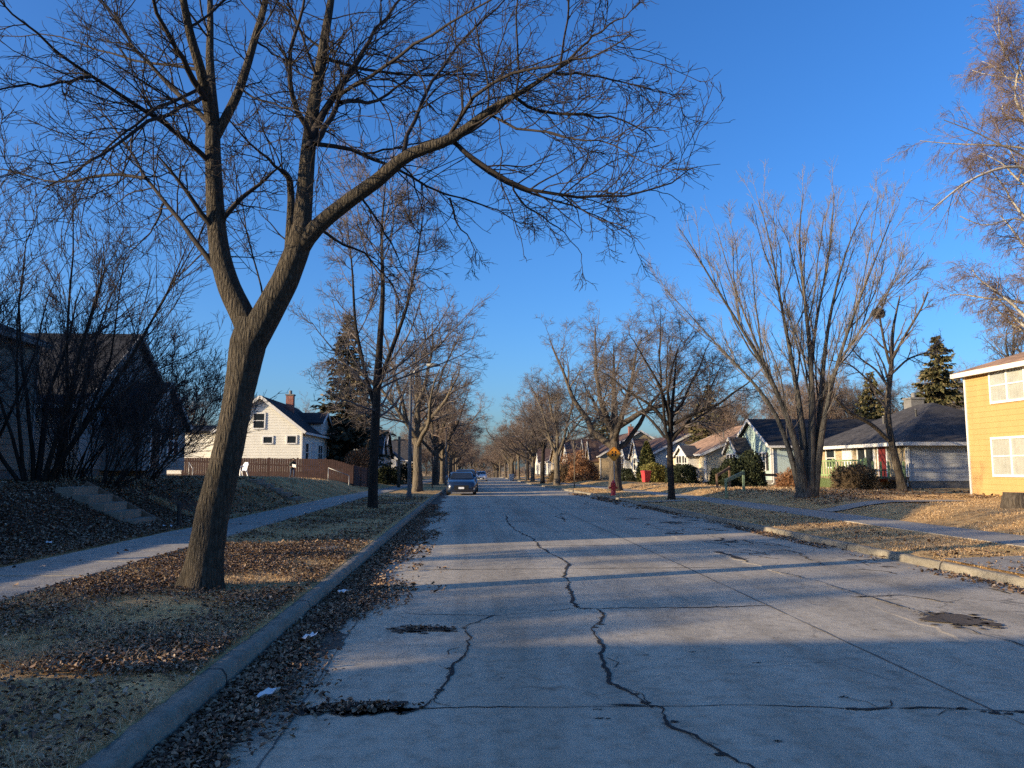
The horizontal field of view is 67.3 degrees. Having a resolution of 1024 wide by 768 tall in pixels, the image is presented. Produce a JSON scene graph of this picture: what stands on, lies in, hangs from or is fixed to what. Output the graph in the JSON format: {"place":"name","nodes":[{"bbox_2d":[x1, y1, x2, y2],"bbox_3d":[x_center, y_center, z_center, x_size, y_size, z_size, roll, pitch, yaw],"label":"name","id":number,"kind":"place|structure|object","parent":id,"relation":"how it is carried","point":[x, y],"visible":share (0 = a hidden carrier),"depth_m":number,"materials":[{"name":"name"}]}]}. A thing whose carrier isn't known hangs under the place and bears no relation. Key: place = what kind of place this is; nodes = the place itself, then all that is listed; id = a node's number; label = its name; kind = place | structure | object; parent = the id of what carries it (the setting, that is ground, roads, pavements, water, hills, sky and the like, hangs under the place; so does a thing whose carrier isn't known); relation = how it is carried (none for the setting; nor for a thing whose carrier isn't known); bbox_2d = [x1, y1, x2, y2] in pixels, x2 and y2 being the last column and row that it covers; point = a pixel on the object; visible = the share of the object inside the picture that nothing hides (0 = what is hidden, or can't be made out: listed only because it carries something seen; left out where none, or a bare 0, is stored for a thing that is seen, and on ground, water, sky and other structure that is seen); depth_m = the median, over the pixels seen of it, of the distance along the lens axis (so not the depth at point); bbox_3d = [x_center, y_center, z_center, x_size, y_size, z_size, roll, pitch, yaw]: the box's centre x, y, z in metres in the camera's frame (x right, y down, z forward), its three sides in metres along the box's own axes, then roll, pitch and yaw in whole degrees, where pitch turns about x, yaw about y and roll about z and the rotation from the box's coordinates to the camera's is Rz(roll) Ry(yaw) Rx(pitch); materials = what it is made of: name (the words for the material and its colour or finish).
{"place":"outdoors","nodes":[
{"label":"outdoors","id":0,"kind":"place"},
{"bbox_2d":[0,478,431,600],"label":"sidewalk","id":1,"kind":"structure","parent":0,"point":[29,576],"depth_m":12.53,"materials":[{"name":"concrete"}]},
{"bbox_2d":[0,471,1023,767],"bbox_3d":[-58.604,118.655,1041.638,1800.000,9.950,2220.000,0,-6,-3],"label":"ground","id":2,"kind":"structure","parent":0,"point":[902,511],"depth_m":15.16,"materials":[{"name":"plant"}]},
{"bbox_2d":[0,362,14,445],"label":"thicket shrub","id":3,"kind":"object","parent":2,"relation":"on","point":[1,416],"visible":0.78,"depth_m":21.81,"materials":[{"name":"brown plant"}]},
{"bbox_2d":[0,324,53,479],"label":"dark house","id":4,"kind":"structure","parent":2,"relation":"on","point":[7,451],"depth_m":24.66,"materials":[{"name":"beige"}]},
{"bbox_2d":[0,133,110,436],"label":"multi stem tree","id":5,"kind":"object","parent":2,"relation":"on","point":[13,360],"visible":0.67,"depth_m":22.02,"materials":[{"name":"brown plant"}]},
{"bbox_2d":[55,481,162,525],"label":"garden steps","id":6,"kind":"structure","parent":2,"relation":"on","point":[95,496],"depth_m":18.48,"materials":[{"name":"concrete"}]},
{"bbox_2d":[28,333,192,477],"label":"shaded house","id":7,"kind":"structure","parent":2,"relation":"on","point":[98,468],"depth_m":31.52,"materials":[{"name":"grey"}]},
{"bbox_2d":[147,418,160,468],"bbox_3d":[-15.195,2.545,32.720,0.080,2.150,1.150,0,-6,-3],"label":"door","id":8,"kind":"structure","parent":7,"relation":"in","point":[150,448],"depth_m":32.55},
{"bbox_2d":[0,258,227,478],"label":"thicket shrub","id":9,"kind":"object","parent":2,"relation":"on","point":[63,472],"visible":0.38,"depth_m":24.74,"materials":[{"name":"brown plant"}]},
{"bbox_2d":[0,153,239,481],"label":"multi stem tree","id":10,"kind":"object","parent":2,"relation":"on","point":[54,473],"visible":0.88,"depth_m":20.80,"materials":[{"name":"brown plant"}]},
{"bbox_2d":[0,293,288,488],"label":"thicket shrub","id":11,"kind":"object","parent":2,"relation":"on","point":[161,391],"visible":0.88,"depth_m":21.37,"materials":[{"name":"brown plant"}]},
{"bbox_2d":[61,314,231,478],"bbox_3d":[-11.758,0.419,26.376,7.093,5.978,5.763,0,-6,-3],"label":"thicket shrub","id":12,"kind":"object","parent":2,"relation":"on","point":[158,472],"visible":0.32,"depth_m":25.92,"materials":[{"name":"brown plant"}]},
{"bbox_2d":[184,386,220,475],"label":"bare tree","id":13,"kind":"object","parent":2,"relation":"on","point":[200,409],"visible":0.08,"depth_m":68.66,"materials":[{"name":"brown plant"}]},
{"bbox_2d":[167,390,334,478],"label":"ivory cottage","id":14,"kind":"structure","parent":2,"relation":"on","point":[288,429],"depth_m":54.20,"materials":[{"name":"wood"}]},
{"bbox_2d":[252,412,265,428],"bbox_3d":[-17.794,2.592,54.087,0.900,1.180,0.085,0,-6,-3],"label":"window","id":15,"kind":"structure","parent":14,"relation":"in","point":[260,417],"depth_m":54.09,"materials":[{"name":"white glass"}]},
{"bbox_2d":[77,488,445,767],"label":"kerb","id":16,"kind":"structure","parent":2,"relation":"on","point":[131,747],"depth_m":5.44,"materials":[{"name":"concrete"}]},
{"bbox_2d":[246,479,301,500],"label":"garden steps","id":17,"kind":"structure","parent":2,"relation":"on","point":[261,482],"depth_m":31.12,"materials":[{"name":"concrete"}]},
{"bbox_2d":[181,457,368,486],"bbox_3d":[-14.815,6.211,52.148,13.468,2.504,5.061,4,-7,-31],"label":"board fence","id":18,"kind":"object","parent":2,"relation":"on","point":[358,476],"visible":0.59,"depth_m":51.43,"materials":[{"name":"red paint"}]},
{"bbox_2d":[169,462,530,477],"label":"distant wood","id":19,"kind":"object","parent":2,"relation":"on","point":[478,469],"visible":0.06,"depth_m":300.44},
{"bbox_2d":[310,314,395,467],"bbox_3d":[-13.788,1.085,65.420,8.612,14.900,8.033,-2,-6,14],"label":"spruce tree","id":20,"kind":"object","parent":2,"relation":"on","point":[346,440],"visible":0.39,"depth_m":64.56,"materials":[{"name":"green plant"}]},
{"bbox_2d":[344,446,369,479],"bbox_3d":[-11.279,6.047,56.659,2.562,2.944,2.392,0,-6,-3],"label":"orange bush","id":21,"kind":"object","parent":2,"relation":"on","point":[360,460],"visible":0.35,"depth_m":56.46,"materials":[{"name":"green plant"}]},
{"bbox_2d":[329,417,387,479],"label":"slate house","id":22,"kind":"structure","parent":2,"relation":"on","point":[382,451],"depth_m":74.53,"materials":[{"name":"grey"}]},
{"bbox_2d":[0,0,734,591],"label":"street tree","id":23,"kind":"object","parent":2,"relation":"on","point":[254,328],"visible":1,"depth_m":9.50,"materials":[{"name":"brown plant"}]},
{"bbox_2d":[383,430,393,465],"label":"house","id":24,"kind":"structure","parent":2,"relation":"on","point":[390,449],"depth_m":100.55,"materials":[{"name":"beige"}]},
{"bbox_2d":[298,297,482,491],"bbox_3d":[-6.743,0.308,50.293,13.105,13.948,9.943,-5,-8,38],"label":"street tree","id":25,"kind":"object","parent":2,"relation":"on","point":[419,431],"visible":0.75,"depth_m":50.37,"materials":[{"name":"plant"}]},
{"bbox_2d":[378,464,402,484],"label":"yew bush","id":26,"kind":"object","parent":2,"relation":"on","point":[386,475],"visible":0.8,"depth_m":71.33,"materials":[{"name":"green plant"}]},
{"bbox_2d":[287,114,498,507],"bbox_3d":[-4.293,-2.696,29.119,8.160,15.023,6.875,4,-8,-35],"label":"street tree","id":27,"kind":"object","parent":2,"relation":"on","point":[380,372],"visible":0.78,"depth_m":28.75,"materials":[{"name":"brown plant"}]},
{"bbox_2d":[394,436,404,487],"bbox_3d":[-9.080,6.362,61.764,0.900,4.300,0.247,0,-6,-3],"label":"utility post","id":28,"kind":"object","parent":2,"relation":"on","point":[399,440],"visible":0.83,"depth_m":61.71,"materials":[{"name":"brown wood"}]},
{"bbox_2d":[392,440,412,467],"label":"house","id":29,"kind":"structure","parent":2,"relation":"on","point":[404,454],"depth_m":131.72,"materials":[{"name":"grey"}]},
{"bbox_2d":[394,462,422,483],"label":"yew bush","id":30,"kind":"object","parent":2,"relation":"on","point":[404,471],"visible":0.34,"depth_m":81.45,"materials":[{"name":"green plant"}]},
{"bbox_2d":[406,363,439,497],"bbox_3d":[-4.307,2.342,37.284,1.535,6.760,0.280,0,-6,-3],"label":"street lamp","id":31,"kind":"object","parent":2,"relation":"on","point":[409,494],"visible":0.81,"depth_m":37.16,"materials":[{"name":"metal"}]},
{"bbox_2d":[428,428,438,487],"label":"sapling","id":32,"kind":"object","parent":2,"relation":"on","point":[432,460],"visible":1,"depth_m":61.41,"materials":[{"name":"brown plant"}]},
{"bbox_2d":[399,392,468,482],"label":"street tree","id":33,"kind":"object","parent":2,"relation":"on","point":[441,459],"visible":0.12,"depth_m":91.04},
{"bbox_2d":[381,373,493,484],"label":"street tree","id":34,"kind":"object","parent":2,"relation":"on","point":[438,436],"visible":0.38,"depth_m":79.02,"materials":[{"name":"brown plant"}]},
{"bbox_2d":[396,384,495,480],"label":"street tree","id":35,"kind":"object","parent":2,"relation":"on","point":[469,438],"visible":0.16,"depth_m":104.76,"materials":[{"name":"brown plant"}]},
{"bbox_2d":[413,409,487,477],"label":"street tree","id":36,"kind":"object","parent":2,"relation":"on","point":[451,455],"visible":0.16,"depth_m":135.64,"materials":[{"name":"brown plant"}]},
{"bbox_2d":[444,418,471,485],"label":"street lamp","id":37,"kind":"object","parent":2,"relation":"on","point":[445,483],"visible":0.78,"depth_m":77.39,"materials":[{"name":"metal"}]},
{"bbox_2d":[452,433,476,471],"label":"street tree","id":38,"kind":"object","parent":2,"relation":"on","point":[454,462],"visible":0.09,"depth_m":170.32,"materials":[{"name":"brown plant"}]},
{"bbox_2d":[478,446,507,477],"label":"street tree","id":39,"kind":"object","parent":2,"relation":"on","point":[493,464],"visible":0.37,"depth_m":234.13,"materials":[{"name":"brown plant"}]},
{"bbox_2d":[482,431,516,476],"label":"street tree","id":40,"kind":"object","parent":2,"relation":"on","point":[507,457],"visible":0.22,"depth_m":167.62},
{"bbox_2d":[482,429,523,476],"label":"street tree","id":41,"kind":"object","parent":2,"relation":"on","point":[505,468],"visible":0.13,"depth_m":186.87,"materials":[{"name":"brown plant"}]},
{"bbox_2d":[479,412,538,477],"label":"street tree","id":42,"kind":"object","parent":2,"relation":"on","point":[504,450],"visible":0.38,"depth_m":149.16,"materials":[{"name":"brown plant"}]},
{"bbox_2d":[0,475,1023,767],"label":"fallen leaves","id":43,"kind":"object","parent":2,"relation":"on","point":[194,741],"visible":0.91,"depth_m":8.14,"materials":[{"name":"plant"}]},
{"bbox_2d":[257,687,280,697],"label":"paper litter","id":44,"kind":"object","parent":43,"relation":"on","point":[267,691],"visible":1,"depth_m":5.26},
{"bbox_2d":[500,419,528,478],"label":"street tree","id":45,"kind":"object","parent":2,"relation":"on","point":[518,462],"visible":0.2,"depth_m":132.33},
{"bbox_2d":[488,399,554,481],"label":"street tree","id":46,"kind":"object","parent":2,"relation":"on","point":[534,448],"visible":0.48,"depth_m":104.35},
{"bbox_2d":[491,400,554,479],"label":"street tree","id":47,"kind":"object","parent":2,"relation":"on","point":[527,454],"visible":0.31,"depth_m":118.40,"materials":[{"name":"brown plant"}]},
{"bbox_2d":[501,378,574,483],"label":"street tree","id":48,"kind":"object","parent":2,"relation":"on","point":[543,447],"visible":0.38,"depth_m":89.50,"materials":[{"name":"brown plant"}]},
{"bbox_2d":[535,449,550,474],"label":"house","id":49,"kind":"structure","parent":2,"relation":"on","point":[538,463],"depth_m":177.44,"materials":[{"name":"beige"}]},
{"bbox_2d":[546,463,570,482],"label":"round shrub","id":50,"kind":"object","parent":2,"relation":"on","point":[563,471],"visible":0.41,"depth_m":93.18,"materials":[{"name":"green plant"}]},
{"bbox_2d":[516,354,621,484],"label":"street tree","id":51,"kind":"object","parent":2,"relation":"on","point":[556,447],"visible":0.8,"depth_m":76.91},
{"bbox_2d":[560,449,586,478],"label":"russet shrub","id":52,"kind":"object","parent":2,"relation":"on","point":[567,460],"visible":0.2,"depth_m":103.87,"materials":[{"name":"brown plant"}]},
{"bbox_2d":[564,457,600,481],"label":"russet shrub","id":53,"kind":"object","parent":2,"relation":"on","point":[584,467],"visible":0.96,"depth_m":88.76,"materials":[{"name":"brown plant"}]},
{"bbox_2d":[560,439,609,474],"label":"ivory house","id":54,"kind":"structure","parent":2,"relation":"on","point":[566,448],"depth_m":121.91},
{"bbox_2d":[589,408,610,438],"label":"spruce tree","id":55,"kind":"object","parent":2,"relation":"on","point":[603,429],"visible":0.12,"depth_m":128.43,"materials":[{"name":"green plant"}]},
{"bbox_2d":[607,447,620,480],"bbox_3d":[5.770,5.003,43.410,0.794,2.877,0.067,0,-6,-3],"label":"warning sign","id":56,"kind":"object","parent":2,"relation":"on","point":[613,453],"visible":0.99,"depth_m":43.49,"materials":[{"name":"metal"}]},
{"bbox_2d":[580,424,654,479],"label":"tan house","id":57,"kind":"structure","parent":2,"relation":"on","point":[598,456],"depth_m":98.21,"materials":[{"name":"paint"}]},
{"bbox_2d":[535,299,713,490],"bbox_3d":[7.449,0.977,51.838,11.033,12.868,12.484,-6,-9,43],"label":"street tree","id":58,"kind":"object","parent":2,"relation":"on","point":[614,426],"visible":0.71,"depth_m":50.77,"materials":[{"name":"brown plant"}]},
{"bbox_2d":[621,467,634,480],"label":"clipped bush","id":59,"kind":"object","parent":2,"relation":"on","point":[627,473],"visible":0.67,"depth_m":79.45,"materials":[{"name":"green plant"}]},
{"bbox_2d":[635,441,656,481],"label":"arborvitae","id":60,"kind":"object","parent":2,"relation":"on","point":[646,456],"visible":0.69,"depth_m":73.13,"materials":[{"name":"green plant"}]},
{"bbox_2d":[639,462,665,482],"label":"yellow bush","id":61,"kind":"object","parent":2,"relation":"on","point":[656,468],"visible":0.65,"depth_m":69.02,"materials":[{"name":"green plant"}]},
{"bbox_2d":[619,427,695,476],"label":"white house","id":62,"kind":"structure","parent":2,"relation":"on","point":[630,452],"depth_m":78.67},
{"bbox_2d":[564,272,796,499],"bbox_3d":[8.097,0.167,36.584,10.428,10.868,9.283,-2,-7,18],"label":"street tree","id":63,"kind":"object","parent":2,"relation":"on","point":[669,435],"visible":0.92,"depth_m":35.32,"materials":[{"name":"brown plant"}]},
{"bbox_2d":[664,463,698,483],"bbox_3d":[13.842,7.381,63.193,1.936,1.764,5.922,0,-6,-3],"label":"clipped hedge","id":64,"kind":"object","parent":2,"relation":"on","point":[688,472],"visible":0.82,"depth_m":61.06,"materials":[{"name":"green plant"}]},
{"bbox_2d":[666,426,741,482],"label":"cream house","id":65,"kind":"structure","parent":2,"relation":"on","point":[704,456],"depth_m":62.79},
{"bbox_2d":[685,384,725,444],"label":"spruce tree","id":66,"kind":"object","parent":2,"relation":"on","point":[694,438],"visible":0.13,"depth_m":74.75,"materials":[{"name":"green plant"}]},
{"bbox_2d":[662,384,754,434],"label":"bare tree","id":67,"kind":"object","parent":2,"relation":"on","point":[689,408],"visible":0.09,"depth_m":92.44,"materials":[{"name":"brown plant"}]},
{"bbox_2d":[677,387,752,443],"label":"bare tree","id":68,"kind":"object","parent":2,"relation":"on","point":[726,416],"visible":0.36,"depth_m":73.83,"materials":[{"name":"brown plant"}]},
{"bbox_2d":[707,463,727,484],"bbox_3d":[14.636,6.210,52.935,2.038,1.893,1.992,4,-7,-30],"label":"yew bush","id":69,"kind":"object","parent":2,"relation":"on","point":[713,473],"visible":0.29,"depth_m":52.90,"materials":[{"name":"green plant"}]},
{"bbox_2d":[683,388,769,434],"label":"bare tree","id":70,"kind":"object","parent":2,"relation":"on","point":[750,413],"visible":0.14,"depth_m":79.50,"materials":[{"name":"brown plant"}]},
{"bbox_2d":[724,470,744,497],"bbox_3d":[10.546,4.785,36.341,0.130,1.404,2.661,-4,-8,34],"label":"step railing","id":71,"kind":"object","parent":2,"relation":"on","point":[728,479],"visible":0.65,"depth_m":36.38,"materials":[{"name":"metal"}]},
{"bbox_2d":[719,449,767,486],"bbox_3d":[14.301,5.169,46.899,2.691,2.408,2.726,3,-7,-28],"label":"yew bush","id":72,"kind":"object","parent":2,"relation":"on","point":[751,466],"visible":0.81,"depth_m":46.55,"materials":[{"name":"green plant"}]},
{"bbox_2d":[498,477,1023,587],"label":"kerb","id":73,"kind":"structure","parent":2,"relation":"on","point":[1016,580],"depth_m":14.42,"materials":[{"name":"concrete"}]},
{"bbox_2d":[774,467,794,486],"bbox_3d":[15.777,5.413,44.105,1.441,1.418,1.791,0,-6,-3],"label":"dry shrub","id":74,"kind":"object","parent":2,"relation":"on","point":[785,478],"visible":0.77,"depth_m":43.98,"materials":[{"name":"brown plant"}]},
{"bbox_2d":[636,158,938,498],"bbox_3d":[10.672,-2.515,30.614,10.913,14.681,5.570,0,-6,-3],"label":"vase shaped tree","id":75,"kind":"object","parent":2,"relation":"on","point":[805,460],"visible":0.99,"depth_m":30.29,"materials":[{"name":"brown plant"}]},
{"bbox_2d":[753,360,841,418],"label":"bare tree","id":76,"kind":"object","parent":2,"relation":"on","point":[804,402],"visible":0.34,"depth_m":73.26,"materials":[{"name":"brown plant"}]},
{"bbox_2d":[722,419,876,484],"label":"mint house","id":77,"kind":"structure","parent":2,"relation":"on","point":[763,438],"depth_m":54.84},
{"bbox_2d":[753,368,855,418],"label":"bare tree","id":78,"kind":"object","parent":2,"relation":"on","point":[836,410],"visible":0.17,"depth_m":65.36,"materials":[{"name":"brown plant"}]},
{"bbox_2d":[773,373,906,418],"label":"bare tree","id":79,"kind":"object","parent":2,"relation":"on","point":[857,386],"visible":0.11,"depth_m":72.22,"materials":[{"name":"brown plant"}]},
{"bbox_2d":[796,377,901,418],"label":"bare tree","id":80,"kind":"object","parent":2,"relation":"on","point":[851,401],"visible":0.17,"depth_m":68.12,"materials":[{"name":"brown plant"}]},
{"bbox_2d":[829,463,884,489],"bbox_3d":[17.134,4.695,38.603,1.445,1.571,4.252,0,-6,-3],"label":"twiggy hedge","id":81,"kind":"object","parent":2,"relation":"on","point":[841,478],"visible":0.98,"depth_m":38.00,"materials":[{"name":"brown plant"}]},
{"bbox_2d":[820,458,908,487],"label":"porch railing","id":82,"kind":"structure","parent":2,"relation":"on","point":[824,479],"depth_m":41.17,"materials":[{"name":"white wood"}]},
{"bbox_2d":[834,366,909,418],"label":"bare tree","id":83,"kind":"object","parent":2,"relation":"on","point":[894,396],"visible":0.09,"depth_m":74.03,"materials":[{"name":"brown plant"}]},
{"bbox_2d":[854,371,891,418],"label":"spruce tree","id":84,"kind":"object","parent":2,"relation":"on","point":[875,409],"visible":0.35,"depth_m":59.22,"materials":[{"name":"green plant"}]},
{"bbox_2d":[808,277,954,490],"bbox_3d":[17.558,-0.145,36.616,9.020,10.933,3.436,2,-6,-14],"label":"garden tree","id":85,"kind":"object","parent":2,"relation":"on","point":[901,482],"visible":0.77,"depth_m":36.85,"materials":[{"name":"brown plant"}]},
{"bbox_2d":[822,393,969,487],"bbox_3d":[24.221,3.478,44.890,9.770,6.200,11.940,0,-6,-3],"label":"grey bungalow","id":86,"kind":"object","parent":2,"relation":"on","point":[931,441],"visible":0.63,"depth_m":40.76,"materials":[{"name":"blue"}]},
{"bbox_2d":[825,449,836,467],"bbox_3d":[19.722,4.599,47.557,0.085,1.230,1.280,0,-6,-3],"label":"window","id":87,"kind":"structure","parent":86,"relation":"in","point":[829,453],"depth_m":47.61,"materials":[{"name":"white glass"}]},
{"bbox_2d":[842,448,852,465],"bbox_3d":[19.841,4.620,45.446,0.080,2.150,1.150,0,-6,-3],"label":"window","id":88,"kind":"structure","parent":86,"relation":"in","point":[847,453],"depth_m":45.45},
{"bbox_2d":[856,447,875,473],"bbox_3d":[19.956,4.218,43.380,0.085,1.680,1.880,0,-6,-3],"label":"window","id":89,"kind":"structure","parent":86,"relation":"in","point":[864,452],"depth_m":43.19,"materials":[{"name":"white glass"}]},
{"bbox_2d":[877,446,889,481],"bbox_3d":[20.059,4.197,41.575,0.080,2.150,1.000,0,-6,-3],"label":"door","id":90,"kind":"structure","parent":86,"relation":"in","point":[882,452],"depth_m":41.50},
{"bbox_2d":[873,362,963,413],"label":"bare tree","id":91,"kind":"object","parent":2,"relation":"on","point":[893,406],"visible":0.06,"depth_m":66.52,"materials":[{"name":"brown plant"}]},
{"bbox_2d":[900,335,964,409],"bbox_3d":[33.184,2.235,60.529,10.102,12.333,10.016,0,-6,-3],"label":"spruce tree","id":92,"kind":"object","parent":2,"relation":"on","point":[935,390],"visible":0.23,"depth_m":60.00,"materials":[{"name":"green plant"}]},
{"bbox_2d":[883,0,1023,345],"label":"birch tree","id":93,"kind":"object","parent":2,"relation":"on","point":[1005,48],"visible":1,"depth_m":25.55,"materials":[{"name":"white plant"}]},
{"bbox_2d":[942,556,1023,573],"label":"driveway apron","id":94,"kind":"object","parent":2,"relation":"on","point":[1004,563],"visible":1,"depth_m":11.86,"materials":[{"name":"concrete"}]},
{"bbox_2d":[950,352,1023,495],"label":"yellow house","id":95,"kind":"structure","parent":2,"relation":"on","point":[994,402],"depth_m":29.21,"materials":[{"name":"wood"}]},
{"bbox_2d":[988,366,1023,403],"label":"window","id":96,"kind":"structure","parent":95,"relation":"in","point":[1007,385],"depth_m":28.57,"materials":[{"name":"white glass"}]},
{"bbox_2d":[990,435,1023,476],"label":"window","id":97,"kind":"structure","parent":95,"relation":"in","point":[1007,452],"depth_m":28.55,"materials":[{"name":"white glass"}]},
{"bbox_2d":[957,293,1023,413],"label":"bare tree","id":98,"kind":"object","parent":2,"relation":"on","point":[1013,344],"visible":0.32,"depth_m":41.75,"materials":[{"name":"brown plant"}]},
{"bbox_2d":[1000,492,1023,508],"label":"tree stump","id":99,"kind":"object","parent":2,"relation":"on","point":[1012,500],"visible":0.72,"depth_m":20.54,"materials":[{"name":"wood"}]},
{"bbox_2d":[0,0,1023,470],"label":"sky","id":100,"kind":"structure","parent":0,"point":[809,83],"materials":[{"name":"blue"}]},
{"bbox_2d":[179,478,1023,767],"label":"road","id":101,"kind":"structure","parent":0,"point":[586,632],"depth_m":6.57,"materials":[{"name":"concrete"}]},
{"bbox_2d":[445,472,477,494],"bbox_3d":[-3.240,6.381,49.497,2.100,1.430,4.446,0,-6,-3],"label":"parked car","id":102,"kind":"object","parent":101,"relation":"on","point":[461,482],"visible":0.99,"depth_m":47.69,"materials":[{"name":"blue paint"}]},
{"bbox_2d":[520,477,1023,546],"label":"sidewalk","id":103,"kind":"structure","parent":0,"point":[1001,538],"depth_m":20.04,"materials":[{"name":"concrete"}]},
{"bbox_2d":[817,500,960,511],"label":"garden path","id":104,"kind":"structure","parent":0,"point":[846,506],"depth_m":24.99,"materials":[{"name":"concrete"}]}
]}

